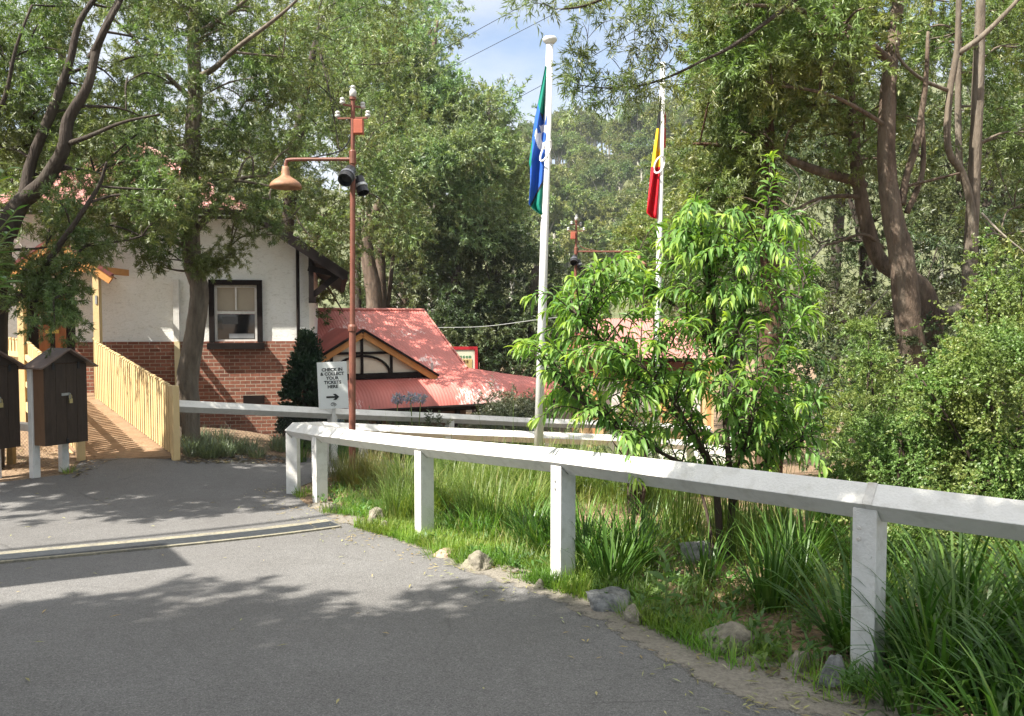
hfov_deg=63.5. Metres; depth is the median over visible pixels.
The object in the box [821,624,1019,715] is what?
strap leaf plant
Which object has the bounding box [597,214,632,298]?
gum tree
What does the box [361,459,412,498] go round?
tussock grass
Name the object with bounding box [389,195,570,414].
wattle tree
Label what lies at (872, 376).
shrub
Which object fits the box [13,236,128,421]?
porch
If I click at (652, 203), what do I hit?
flag
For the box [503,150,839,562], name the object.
peach tree
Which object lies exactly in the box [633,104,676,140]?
gum tree
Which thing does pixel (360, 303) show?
wattle tree
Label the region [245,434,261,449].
lily turf
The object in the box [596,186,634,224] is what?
gum tree
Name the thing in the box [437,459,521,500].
tussock grass
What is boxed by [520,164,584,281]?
gum tree
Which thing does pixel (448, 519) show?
strap leaf plant
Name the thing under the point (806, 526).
strap leaf plant
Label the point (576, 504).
strap leaf plant
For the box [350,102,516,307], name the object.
wattle tree
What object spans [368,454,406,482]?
tussock grass
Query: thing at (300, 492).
grass tuft
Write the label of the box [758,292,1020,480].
shrub
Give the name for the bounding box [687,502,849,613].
strap leaf plant
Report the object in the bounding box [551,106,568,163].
gum tree
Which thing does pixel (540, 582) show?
rock
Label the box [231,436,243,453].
lily turf
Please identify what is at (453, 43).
cable
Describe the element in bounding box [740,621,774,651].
grass tuft
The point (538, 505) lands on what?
strap leaf plant
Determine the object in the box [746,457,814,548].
reed clump
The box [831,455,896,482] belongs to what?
reed clump
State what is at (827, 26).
wattle tree
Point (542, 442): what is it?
tussock grass
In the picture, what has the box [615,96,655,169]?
gum tree
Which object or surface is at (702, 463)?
tussock grass
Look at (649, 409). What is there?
window
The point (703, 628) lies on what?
grass tuft
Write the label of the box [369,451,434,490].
tussock grass
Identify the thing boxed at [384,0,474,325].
gum tree
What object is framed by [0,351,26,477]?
notice box
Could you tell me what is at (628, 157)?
gum tree
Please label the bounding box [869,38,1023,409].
wattle tree
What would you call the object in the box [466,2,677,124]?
cable
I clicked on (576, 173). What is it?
gum tree
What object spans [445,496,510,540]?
strap leaf plant
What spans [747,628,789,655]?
grass tuft
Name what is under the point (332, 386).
ticket sign
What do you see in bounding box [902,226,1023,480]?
shrub
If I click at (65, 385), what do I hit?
door
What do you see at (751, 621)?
ground weeds
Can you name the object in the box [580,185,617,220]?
gum tree
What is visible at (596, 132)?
gum tree
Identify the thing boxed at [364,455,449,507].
tussock grass
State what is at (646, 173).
gum tree
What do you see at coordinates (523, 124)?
gum tree
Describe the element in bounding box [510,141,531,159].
gum tree
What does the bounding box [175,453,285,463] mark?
leaf litter
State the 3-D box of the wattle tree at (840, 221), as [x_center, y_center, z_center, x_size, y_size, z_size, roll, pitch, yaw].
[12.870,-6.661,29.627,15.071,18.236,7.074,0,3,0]
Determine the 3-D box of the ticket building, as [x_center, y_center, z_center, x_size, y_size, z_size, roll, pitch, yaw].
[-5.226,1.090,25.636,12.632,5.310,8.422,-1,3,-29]
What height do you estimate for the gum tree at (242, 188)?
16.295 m
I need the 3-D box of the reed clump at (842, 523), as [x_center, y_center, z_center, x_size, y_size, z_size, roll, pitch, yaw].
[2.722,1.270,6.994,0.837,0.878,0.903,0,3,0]
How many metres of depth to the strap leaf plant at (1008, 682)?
3.39 m
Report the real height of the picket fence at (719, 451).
1.334 m
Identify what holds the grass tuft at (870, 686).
on the gravel verge
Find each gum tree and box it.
[166,100,186,135]
[217,175,258,201]
[238,111,271,140]
[269,195,304,233]
[300,169,324,226]
[324,155,356,192]
[365,206,426,307]
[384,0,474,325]
[488,215,539,299]
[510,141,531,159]
[511,212,566,266]
[512,120,533,130]
[513,125,532,158]
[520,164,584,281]
[529,164,575,183]
[548,216,614,265]
[549,180,604,267]
[550,131,576,164]
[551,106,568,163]
[551,175,582,257]
[559,102,598,137]
[560,130,586,170]
[561,141,608,170]
[566,160,593,189]
[573,143,608,162]
[574,127,590,142]
[577,157,622,190]
[578,110,603,144]
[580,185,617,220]
[588,118,612,149]
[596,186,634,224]
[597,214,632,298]
[598,122,613,157]
[600,112,632,145]
[603,133,629,156]
[608,148,635,189]
[608,158,639,189]
[613,211,629,226]
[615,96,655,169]
[617,178,643,203]
[620,133,654,180]
[629,180,669,230]
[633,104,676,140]
[638,153,651,176]
[640,168,672,187]
[650,92,666,104]
[665,90,693,122]
[666,107,700,137]
[898,159,954,252]
[904,71,933,102]
[910,203,958,282]
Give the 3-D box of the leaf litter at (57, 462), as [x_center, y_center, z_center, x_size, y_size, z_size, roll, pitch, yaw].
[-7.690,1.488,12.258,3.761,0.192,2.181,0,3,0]
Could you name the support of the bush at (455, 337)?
on the ground at (14, 471)
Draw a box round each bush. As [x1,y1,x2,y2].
[424,264,523,373]
[474,264,582,409]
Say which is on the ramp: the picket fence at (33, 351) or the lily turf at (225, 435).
the picket fence at (33, 351)
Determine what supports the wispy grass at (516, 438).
on the ground at (14, 471)
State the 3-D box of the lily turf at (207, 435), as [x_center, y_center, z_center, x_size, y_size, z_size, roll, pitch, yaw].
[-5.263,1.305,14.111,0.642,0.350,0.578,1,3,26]
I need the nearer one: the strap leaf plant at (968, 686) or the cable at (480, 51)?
the strap leaf plant at (968, 686)
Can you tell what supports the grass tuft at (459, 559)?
on the gravel verge
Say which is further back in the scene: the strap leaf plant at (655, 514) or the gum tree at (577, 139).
the gum tree at (577, 139)
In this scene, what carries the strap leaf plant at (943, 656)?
on the ground at (14, 471)
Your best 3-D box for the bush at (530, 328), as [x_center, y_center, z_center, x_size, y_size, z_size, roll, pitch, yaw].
[1.563,-0.350,36.000,6.698,7.454,5.847,0,3,0]
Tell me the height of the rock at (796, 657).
0.173 m
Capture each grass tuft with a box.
[58,465,78,473]
[291,485,311,496]
[416,542,442,558]
[446,549,467,566]
[492,552,515,569]
[539,569,584,594]
[561,573,590,597]
[569,579,605,601]
[606,593,650,618]
[623,578,652,601]
[633,594,666,617]
[652,611,689,636]
[682,619,719,640]
[723,625,785,664]
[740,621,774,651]
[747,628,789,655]
[752,639,820,673]
[782,636,849,677]
[822,653,877,693]
[849,660,898,698]
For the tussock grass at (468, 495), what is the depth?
8.70 m
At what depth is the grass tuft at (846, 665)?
4.31 m
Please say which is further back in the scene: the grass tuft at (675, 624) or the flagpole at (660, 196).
the flagpole at (660, 196)
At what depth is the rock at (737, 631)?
4.81 m
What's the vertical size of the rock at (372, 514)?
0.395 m
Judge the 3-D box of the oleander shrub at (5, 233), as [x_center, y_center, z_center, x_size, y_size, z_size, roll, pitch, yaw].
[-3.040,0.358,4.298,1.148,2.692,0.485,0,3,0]
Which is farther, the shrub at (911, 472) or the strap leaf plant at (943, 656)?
the shrub at (911, 472)
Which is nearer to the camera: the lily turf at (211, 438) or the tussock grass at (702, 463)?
the tussock grass at (702, 463)
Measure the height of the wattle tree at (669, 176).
14.256 m
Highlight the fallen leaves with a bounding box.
[10,472,941,715]
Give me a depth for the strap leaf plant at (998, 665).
3.80 m
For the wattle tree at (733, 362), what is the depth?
21.30 m
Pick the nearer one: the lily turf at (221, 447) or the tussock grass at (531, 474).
the tussock grass at (531, 474)
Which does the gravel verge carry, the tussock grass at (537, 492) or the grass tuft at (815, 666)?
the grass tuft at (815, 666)
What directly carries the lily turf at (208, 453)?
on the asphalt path
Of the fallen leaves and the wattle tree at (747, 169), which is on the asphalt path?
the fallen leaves
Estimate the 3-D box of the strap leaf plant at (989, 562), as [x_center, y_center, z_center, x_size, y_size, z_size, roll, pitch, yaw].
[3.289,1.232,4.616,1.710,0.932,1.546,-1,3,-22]
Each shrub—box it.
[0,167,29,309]
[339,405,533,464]
[471,375,574,431]
[529,427,621,453]
[584,384,678,515]
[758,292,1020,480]
[809,309,929,474]
[809,406,1014,577]
[874,298,1023,571]
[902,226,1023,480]
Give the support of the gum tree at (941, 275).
on the hill
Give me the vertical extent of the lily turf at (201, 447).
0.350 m
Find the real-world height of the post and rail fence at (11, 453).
0.778 m
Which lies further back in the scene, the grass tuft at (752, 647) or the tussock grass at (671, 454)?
the tussock grass at (671, 454)
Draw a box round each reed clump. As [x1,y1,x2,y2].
[649,453,716,542]
[689,451,747,539]
[703,461,780,561]
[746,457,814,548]
[802,456,880,560]
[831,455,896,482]
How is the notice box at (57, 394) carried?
on the ground at (14, 471)
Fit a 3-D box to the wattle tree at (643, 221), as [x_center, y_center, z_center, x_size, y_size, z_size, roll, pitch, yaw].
[6.975,-1.881,34.131,6.798,10.281,9.156,0,3,0]
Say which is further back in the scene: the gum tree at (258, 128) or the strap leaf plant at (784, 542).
the gum tree at (258, 128)
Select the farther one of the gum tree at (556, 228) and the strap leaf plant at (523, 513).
the gum tree at (556, 228)
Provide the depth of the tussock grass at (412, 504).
8.79 m
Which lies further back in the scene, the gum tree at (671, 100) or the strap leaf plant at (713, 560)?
the gum tree at (671, 100)
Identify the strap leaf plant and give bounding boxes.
[427,486,489,533]
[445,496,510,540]
[470,494,550,546]
[475,484,550,536]
[486,472,535,522]
[493,489,550,531]
[496,502,577,551]
[498,497,593,556]
[502,472,550,497]
[513,487,580,520]
[528,497,625,562]
[533,512,637,569]
[543,497,632,558]
[544,491,673,584]
[550,491,615,533]
[575,496,674,540]
[585,490,701,571]
[595,515,674,569]
[619,492,693,539]
[654,508,751,583]
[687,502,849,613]
[701,497,852,595]
[732,513,978,696]
[748,505,852,568]
[792,487,950,583]
[805,519,1023,653]
[807,555,1023,691]
[811,554,1023,705]
[818,487,1023,622]
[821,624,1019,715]
[825,529,1023,692]
[842,589,1023,708]
[875,573,1023,706]
[877,627,1022,715]
[889,527,1023,684]
[899,602,1023,715]
[910,647,1023,715]
[932,480,1023,593]
[937,541,1023,660]
[940,494,1023,612]
[974,584,1023,629]
[977,669,1023,711]
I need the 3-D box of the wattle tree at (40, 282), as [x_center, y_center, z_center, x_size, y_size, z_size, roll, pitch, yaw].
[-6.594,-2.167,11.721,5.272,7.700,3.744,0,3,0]
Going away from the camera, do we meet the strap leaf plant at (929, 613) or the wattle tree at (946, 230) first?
the strap leaf plant at (929, 613)
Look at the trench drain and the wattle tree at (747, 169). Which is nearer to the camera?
the trench drain
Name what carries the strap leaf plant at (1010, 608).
on the ground at (14, 471)
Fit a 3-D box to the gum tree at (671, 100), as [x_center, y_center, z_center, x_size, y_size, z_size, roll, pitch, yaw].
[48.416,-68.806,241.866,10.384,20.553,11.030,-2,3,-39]
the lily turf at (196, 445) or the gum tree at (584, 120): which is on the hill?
the gum tree at (584, 120)
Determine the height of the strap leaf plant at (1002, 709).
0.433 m
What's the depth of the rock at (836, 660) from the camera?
4.24 m
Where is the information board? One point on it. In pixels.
(468, 356)
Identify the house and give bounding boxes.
[0,143,348,435]
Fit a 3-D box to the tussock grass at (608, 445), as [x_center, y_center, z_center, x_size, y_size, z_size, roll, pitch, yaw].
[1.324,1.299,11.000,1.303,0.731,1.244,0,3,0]
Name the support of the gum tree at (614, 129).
on the hill
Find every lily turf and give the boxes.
[180,432,203,452]
[180,441,208,457]
[182,436,215,455]
[192,438,220,458]
[193,438,227,459]
[195,440,220,458]
[200,429,217,443]
[200,434,223,443]
[201,426,218,441]
[209,437,229,457]
[213,428,233,442]
[213,433,238,452]
[214,428,242,441]
[216,437,237,453]
[216,437,239,457]
[223,433,242,447]
[226,436,250,454]
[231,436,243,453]
[234,436,258,454]
[240,441,265,457]
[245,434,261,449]
[249,440,274,457]
[264,435,283,450]
[266,437,285,451]
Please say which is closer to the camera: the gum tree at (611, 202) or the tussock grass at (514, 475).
the tussock grass at (514, 475)
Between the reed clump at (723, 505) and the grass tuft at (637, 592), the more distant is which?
the reed clump at (723, 505)
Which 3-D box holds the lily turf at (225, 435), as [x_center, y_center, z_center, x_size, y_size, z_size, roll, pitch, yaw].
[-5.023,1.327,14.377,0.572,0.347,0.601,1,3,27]
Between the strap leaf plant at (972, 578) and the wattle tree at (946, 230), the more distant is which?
the wattle tree at (946, 230)
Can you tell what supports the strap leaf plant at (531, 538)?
on the ground at (14, 471)
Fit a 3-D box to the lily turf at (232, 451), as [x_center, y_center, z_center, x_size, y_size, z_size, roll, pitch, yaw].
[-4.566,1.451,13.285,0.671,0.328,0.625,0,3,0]
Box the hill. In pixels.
[0,83,1023,360]
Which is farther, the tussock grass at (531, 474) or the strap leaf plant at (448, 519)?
the tussock grass at (531, 474)
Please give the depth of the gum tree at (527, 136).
224.84 m
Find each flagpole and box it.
[534,35,556,446]
[653,62,665,458]
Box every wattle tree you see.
[0,0,215,468]
[0,0,228,193]
[49,0,343,447]
[201,0,443,287]
[277,179,382,325]
[279,0,426,247]
[325,0,487,307]
[339,213,441,311]
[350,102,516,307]
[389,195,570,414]
[433,71,537,412]
[496,0,817,136]
[535,241,621,344]
[603,190,751,318]
[634,127,721,317]
[645,100,858,463]
[665,0,831,472]
[666,0,944,411]
[666,0,1023,423]
[674,0,963,470]
[745,48,967,442]
[859,70,1023,449]
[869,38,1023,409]
[876,0,1023,473]
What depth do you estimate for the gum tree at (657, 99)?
275.78 m
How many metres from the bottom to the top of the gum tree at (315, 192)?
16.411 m
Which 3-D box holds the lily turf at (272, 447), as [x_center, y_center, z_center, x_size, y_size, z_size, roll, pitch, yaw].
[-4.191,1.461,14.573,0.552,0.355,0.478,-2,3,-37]
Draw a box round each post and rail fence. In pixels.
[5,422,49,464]
[179,400,712,460]
[285,422,1023,680]
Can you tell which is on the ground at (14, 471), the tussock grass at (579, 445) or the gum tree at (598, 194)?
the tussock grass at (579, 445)
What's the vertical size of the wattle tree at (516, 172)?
17.926 m
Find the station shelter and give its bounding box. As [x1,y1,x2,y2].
[568,318,724,454]
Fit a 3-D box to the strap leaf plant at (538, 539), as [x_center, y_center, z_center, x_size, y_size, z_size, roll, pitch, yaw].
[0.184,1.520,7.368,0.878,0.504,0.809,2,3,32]
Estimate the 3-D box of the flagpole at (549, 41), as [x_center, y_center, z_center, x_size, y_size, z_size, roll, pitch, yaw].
[0.476,-1.405,11.939,0.340,6.375,0.229,0,3,0]
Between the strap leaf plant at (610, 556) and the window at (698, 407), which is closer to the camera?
the strap leaf plant at (610, 556)
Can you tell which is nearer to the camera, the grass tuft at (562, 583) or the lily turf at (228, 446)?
the grass tuft at (562, 583)
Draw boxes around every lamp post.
[269,85,370,475]
[567,215,646,431]
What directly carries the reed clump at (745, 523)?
on the ground at (14, 471)
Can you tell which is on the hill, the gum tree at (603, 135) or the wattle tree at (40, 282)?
the gum tree at (603, 135)
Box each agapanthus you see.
[388,392,404,458]
[403,391,417,459]
[414,392,427,425]
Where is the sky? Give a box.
[0,0,1023,196]
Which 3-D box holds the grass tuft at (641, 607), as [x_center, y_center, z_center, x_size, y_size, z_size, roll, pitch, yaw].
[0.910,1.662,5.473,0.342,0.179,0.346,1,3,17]
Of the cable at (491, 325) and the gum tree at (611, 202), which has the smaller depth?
the cable at (491, 325)
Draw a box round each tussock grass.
[281,440,310,462]
[327,448,363,483]
[327,451,377,489]
[333,445,358,463]
[345,446,383,470]
[349,465,440,521]
[351,447,392,482]
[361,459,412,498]
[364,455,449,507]
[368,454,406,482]
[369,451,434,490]
[370,463,472,520]
[394,453,413,462]
[394,458,484,515]
[434,434,490,481]
[434,464,526,523]
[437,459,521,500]
[441,462,529,498]
[442,465,545,534]
[468,429,523,472]
[470,466,550,517]
[477,445,547,491]
[508,443,557,489]
[514,429,575,472]
[517,442,592,501]
[545,432,607,451]
[559,441,612,497]
[580,431,625,453]
[586,442,651,503]
[615,455,679,509]
[650,438,697,461]
[678,443,739,497]
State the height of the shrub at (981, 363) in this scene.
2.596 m
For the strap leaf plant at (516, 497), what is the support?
on the ground at (14, 471)
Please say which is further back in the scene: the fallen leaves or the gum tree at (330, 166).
the gum tree at (330, 166)
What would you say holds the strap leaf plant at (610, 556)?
on the ground at (14, 471)
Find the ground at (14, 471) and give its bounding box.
[0,359,1023,715]
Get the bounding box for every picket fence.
[8,337,85,461]
[92,337,179,460]
[648,437,735,464]
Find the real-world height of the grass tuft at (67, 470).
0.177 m
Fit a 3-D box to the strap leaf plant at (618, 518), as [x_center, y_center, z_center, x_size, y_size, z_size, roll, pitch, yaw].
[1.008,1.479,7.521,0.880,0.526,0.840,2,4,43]
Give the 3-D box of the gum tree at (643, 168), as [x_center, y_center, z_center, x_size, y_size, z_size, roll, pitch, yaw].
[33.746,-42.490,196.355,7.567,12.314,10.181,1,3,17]
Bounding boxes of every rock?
[368,507,384,522]
[434,548,453,557]
[461,550,493,570]
[533,579,544,588]
[585,586,631,611]
[623,603,642,624]
[679,540,715,564]
[699,621,754,655]
[784,650,812,673]
[816,654,845,688]
[872,683,894,705]
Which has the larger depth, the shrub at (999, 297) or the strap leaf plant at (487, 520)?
the shrub at (999, 297)
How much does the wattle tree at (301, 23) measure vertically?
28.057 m
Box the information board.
[453,347,477,427]
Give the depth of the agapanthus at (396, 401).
15.24 m
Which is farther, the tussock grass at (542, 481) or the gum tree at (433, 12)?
the gum tree at (433, 12)
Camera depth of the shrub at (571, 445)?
15.00 m
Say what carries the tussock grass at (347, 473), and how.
on the ground at (14, 471)
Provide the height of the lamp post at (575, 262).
7.772 m
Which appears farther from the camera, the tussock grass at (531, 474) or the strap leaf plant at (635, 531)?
the tussock grass at (531, 474)
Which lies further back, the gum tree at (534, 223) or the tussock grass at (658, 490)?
the gum tree at (534, 223)
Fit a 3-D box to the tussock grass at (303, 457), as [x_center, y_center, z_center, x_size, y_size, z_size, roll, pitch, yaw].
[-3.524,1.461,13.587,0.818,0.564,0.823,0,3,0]
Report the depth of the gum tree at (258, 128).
276.26 m
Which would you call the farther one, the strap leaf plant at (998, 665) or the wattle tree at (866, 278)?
the wattle tree at (866, 278)
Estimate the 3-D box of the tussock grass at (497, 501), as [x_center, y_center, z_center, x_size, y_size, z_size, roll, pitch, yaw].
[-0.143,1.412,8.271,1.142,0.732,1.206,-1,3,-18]
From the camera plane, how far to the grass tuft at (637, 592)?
5.92 m
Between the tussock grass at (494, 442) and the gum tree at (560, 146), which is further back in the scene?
the gum tree at (560, 146)
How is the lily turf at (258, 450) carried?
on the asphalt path
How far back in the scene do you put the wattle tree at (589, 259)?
36.54 m
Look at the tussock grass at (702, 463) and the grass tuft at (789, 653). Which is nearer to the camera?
the grass tuft at (789, 653)
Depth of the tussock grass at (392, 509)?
8.72 m
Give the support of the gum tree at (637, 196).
on the hill
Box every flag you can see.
[529,66,546,213]
[647,95,665,218]
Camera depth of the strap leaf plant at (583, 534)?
6.88 m
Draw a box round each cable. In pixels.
[314,10,560,136]
[321,0,533,119]
[438,312,602,327]
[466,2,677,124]
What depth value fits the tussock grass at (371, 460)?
11.37 m
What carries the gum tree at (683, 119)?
on the hill
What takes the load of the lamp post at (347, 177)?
on the ground at (14, 471)
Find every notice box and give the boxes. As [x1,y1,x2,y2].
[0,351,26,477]
[21,348,98,477]
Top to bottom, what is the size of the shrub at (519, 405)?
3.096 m
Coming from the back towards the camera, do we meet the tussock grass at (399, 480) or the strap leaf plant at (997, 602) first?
the tussock grass at (399, 480)
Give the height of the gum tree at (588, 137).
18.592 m
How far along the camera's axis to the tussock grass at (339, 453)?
13.57 m
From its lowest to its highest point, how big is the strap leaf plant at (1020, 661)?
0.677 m
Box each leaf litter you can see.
[5,444,118,477]
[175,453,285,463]
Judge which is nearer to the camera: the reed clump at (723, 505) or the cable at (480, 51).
the reed clump at (723, 505)
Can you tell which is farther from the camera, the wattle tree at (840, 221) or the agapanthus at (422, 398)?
the wattle tree at (840, 221)
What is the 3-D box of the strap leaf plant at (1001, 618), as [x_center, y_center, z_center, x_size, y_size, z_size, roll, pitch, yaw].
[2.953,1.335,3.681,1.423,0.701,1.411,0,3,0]
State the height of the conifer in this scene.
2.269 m
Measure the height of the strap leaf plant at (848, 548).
0.859 m
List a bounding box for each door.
[0,355,20,448]
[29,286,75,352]
[43,352,87,445]
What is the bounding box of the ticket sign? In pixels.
[317,361,348,421]
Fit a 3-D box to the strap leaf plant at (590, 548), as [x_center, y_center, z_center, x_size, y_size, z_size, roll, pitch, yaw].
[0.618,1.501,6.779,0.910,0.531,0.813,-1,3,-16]
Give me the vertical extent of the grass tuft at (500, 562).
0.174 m
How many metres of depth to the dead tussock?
9.07 m
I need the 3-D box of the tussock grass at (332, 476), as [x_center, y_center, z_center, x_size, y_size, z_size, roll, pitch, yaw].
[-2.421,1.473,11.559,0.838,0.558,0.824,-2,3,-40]
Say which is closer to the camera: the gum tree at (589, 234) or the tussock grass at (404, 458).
the tussock grass at (404, 458)
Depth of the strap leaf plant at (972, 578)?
5.18 m
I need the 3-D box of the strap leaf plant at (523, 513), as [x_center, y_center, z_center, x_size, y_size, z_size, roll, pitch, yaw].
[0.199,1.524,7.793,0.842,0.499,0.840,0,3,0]
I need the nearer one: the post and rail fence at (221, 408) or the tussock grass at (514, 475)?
the tussock grass at (514, 475)
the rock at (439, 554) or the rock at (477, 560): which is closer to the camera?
the rock at (477, 560)
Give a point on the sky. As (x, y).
(520, 55)
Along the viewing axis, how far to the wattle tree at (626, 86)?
8.20 m
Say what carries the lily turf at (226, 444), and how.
on the ground at (14, 471)
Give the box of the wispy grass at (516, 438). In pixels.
[356,396,596,487]
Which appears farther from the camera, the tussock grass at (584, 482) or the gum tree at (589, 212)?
the gum tree at (589, 212)
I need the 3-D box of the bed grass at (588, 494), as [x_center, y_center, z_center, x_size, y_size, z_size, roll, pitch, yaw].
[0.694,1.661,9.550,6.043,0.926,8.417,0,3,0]
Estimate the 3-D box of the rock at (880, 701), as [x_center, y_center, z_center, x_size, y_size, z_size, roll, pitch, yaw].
[1.836,1.681,4.065,0.118,0.148,0.172,1,3,22]
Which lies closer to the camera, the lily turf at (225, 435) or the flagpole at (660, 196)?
the flagpole at (660, 196)
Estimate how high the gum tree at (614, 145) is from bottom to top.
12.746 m
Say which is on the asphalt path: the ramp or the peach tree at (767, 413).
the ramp
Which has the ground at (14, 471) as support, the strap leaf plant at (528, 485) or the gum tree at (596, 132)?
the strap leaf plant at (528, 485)
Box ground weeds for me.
[311,478,982,700]
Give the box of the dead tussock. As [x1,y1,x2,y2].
[435,487,479,514]
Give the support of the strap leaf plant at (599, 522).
on the ground at (14, 471)
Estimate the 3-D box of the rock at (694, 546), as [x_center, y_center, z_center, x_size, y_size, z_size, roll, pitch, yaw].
[1.576,1.697,7.072,0.447,0.259,0.315,-2,4,-44]
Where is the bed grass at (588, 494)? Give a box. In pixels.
[331,459,999,611]
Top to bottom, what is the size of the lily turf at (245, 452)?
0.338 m
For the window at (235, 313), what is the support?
in the house
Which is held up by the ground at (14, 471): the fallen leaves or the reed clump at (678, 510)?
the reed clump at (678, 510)
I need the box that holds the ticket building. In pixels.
[317,308,576,465]
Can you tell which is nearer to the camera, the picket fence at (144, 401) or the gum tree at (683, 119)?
the picket fence at (144, 401)
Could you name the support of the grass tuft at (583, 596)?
on the gravel verge
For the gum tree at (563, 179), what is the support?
on the hill
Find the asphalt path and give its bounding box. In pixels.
[0,455,914,715]
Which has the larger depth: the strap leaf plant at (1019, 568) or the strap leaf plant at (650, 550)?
the strap leaf plant at (650, 550)
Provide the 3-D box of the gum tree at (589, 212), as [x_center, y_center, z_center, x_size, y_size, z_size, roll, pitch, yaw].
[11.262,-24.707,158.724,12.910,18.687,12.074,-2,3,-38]
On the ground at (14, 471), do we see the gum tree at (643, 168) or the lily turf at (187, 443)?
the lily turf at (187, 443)
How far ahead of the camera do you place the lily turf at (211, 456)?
12.90 m
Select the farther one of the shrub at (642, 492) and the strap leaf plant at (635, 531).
the shrub at (642, 492)
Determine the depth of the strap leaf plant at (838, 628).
4.93 m
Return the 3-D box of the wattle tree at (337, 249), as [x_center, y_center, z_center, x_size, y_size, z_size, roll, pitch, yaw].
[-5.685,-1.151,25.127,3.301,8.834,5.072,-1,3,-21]
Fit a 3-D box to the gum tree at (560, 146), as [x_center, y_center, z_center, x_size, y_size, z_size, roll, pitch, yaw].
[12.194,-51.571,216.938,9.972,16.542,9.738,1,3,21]
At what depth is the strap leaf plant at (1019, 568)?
4.79 m
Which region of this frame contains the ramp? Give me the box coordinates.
[25,393,170,458]
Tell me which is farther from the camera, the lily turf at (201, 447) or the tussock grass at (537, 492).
the lily turf at (201, 447)
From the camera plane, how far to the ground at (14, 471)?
10.58 m
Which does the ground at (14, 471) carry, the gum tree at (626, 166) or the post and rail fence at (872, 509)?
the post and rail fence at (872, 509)
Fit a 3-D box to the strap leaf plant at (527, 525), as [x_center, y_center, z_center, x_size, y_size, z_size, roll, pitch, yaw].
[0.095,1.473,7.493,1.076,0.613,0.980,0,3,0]
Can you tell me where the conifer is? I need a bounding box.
[273,326,327,448]
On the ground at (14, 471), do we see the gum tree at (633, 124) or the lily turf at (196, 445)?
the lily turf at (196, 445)
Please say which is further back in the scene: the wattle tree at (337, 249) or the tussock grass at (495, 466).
the wattle tree at (337, 249)
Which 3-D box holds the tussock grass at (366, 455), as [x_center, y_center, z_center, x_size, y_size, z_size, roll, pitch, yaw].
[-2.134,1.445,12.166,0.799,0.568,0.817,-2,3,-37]
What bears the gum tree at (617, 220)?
on the hill
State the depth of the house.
16.99 m
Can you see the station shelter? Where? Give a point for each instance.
(671, 361)
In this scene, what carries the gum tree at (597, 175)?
on the hill
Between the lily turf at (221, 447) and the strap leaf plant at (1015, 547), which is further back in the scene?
the lily turf at (221, 447)
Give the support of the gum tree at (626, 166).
on the hill
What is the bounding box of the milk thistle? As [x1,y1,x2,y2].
[645,547,685,617]
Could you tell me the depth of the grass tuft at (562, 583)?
6.14 m
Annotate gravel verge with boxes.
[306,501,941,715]
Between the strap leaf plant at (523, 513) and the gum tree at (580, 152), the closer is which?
the strap leaf plant at (523, 513)
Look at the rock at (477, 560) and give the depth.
6.90 m
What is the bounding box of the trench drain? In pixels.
[0,519,340,563]
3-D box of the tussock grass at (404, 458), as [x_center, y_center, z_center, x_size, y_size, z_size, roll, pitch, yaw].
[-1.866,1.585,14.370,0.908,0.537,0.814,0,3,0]
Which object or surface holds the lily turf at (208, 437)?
on the ground at (14, 471)
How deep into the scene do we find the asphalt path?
5.39 m
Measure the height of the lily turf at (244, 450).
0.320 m
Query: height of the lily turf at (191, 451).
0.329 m
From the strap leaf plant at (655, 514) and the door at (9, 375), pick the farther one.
the door at (9, 375)
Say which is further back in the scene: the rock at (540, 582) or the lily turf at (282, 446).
the lily turf at (282, 446)
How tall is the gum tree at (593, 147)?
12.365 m
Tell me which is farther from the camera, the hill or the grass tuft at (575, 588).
the hill
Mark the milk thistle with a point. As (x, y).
(665, 565)
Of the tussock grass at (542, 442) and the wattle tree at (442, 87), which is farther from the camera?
the wattle tree at (442, 87)
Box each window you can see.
[207,279,263,349]
[598,382,619,411]
[634,382,653,411]
[676,385,699,411]
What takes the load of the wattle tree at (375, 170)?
on the ground at (14, 471)
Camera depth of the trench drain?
7.96 m
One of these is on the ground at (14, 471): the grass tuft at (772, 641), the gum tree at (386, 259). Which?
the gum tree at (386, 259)
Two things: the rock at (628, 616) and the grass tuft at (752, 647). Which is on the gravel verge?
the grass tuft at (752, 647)
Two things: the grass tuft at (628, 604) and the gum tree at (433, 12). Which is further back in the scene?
the gum tree at (433, 12)
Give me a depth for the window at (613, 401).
27.04 m
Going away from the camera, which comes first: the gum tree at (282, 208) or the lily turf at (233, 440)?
the lily turf at (233, 440)
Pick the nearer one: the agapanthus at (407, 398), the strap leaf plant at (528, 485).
the strap leaf plant at (528, 485)
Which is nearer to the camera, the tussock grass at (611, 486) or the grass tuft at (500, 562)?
the grass tuft at (500, 562)
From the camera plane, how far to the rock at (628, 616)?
5.38 m
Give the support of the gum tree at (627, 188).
on the hill
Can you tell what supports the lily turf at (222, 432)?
on the ground at (14, 471)
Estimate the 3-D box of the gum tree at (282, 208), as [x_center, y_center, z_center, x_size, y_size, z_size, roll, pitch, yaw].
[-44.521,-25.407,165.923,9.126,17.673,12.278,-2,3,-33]

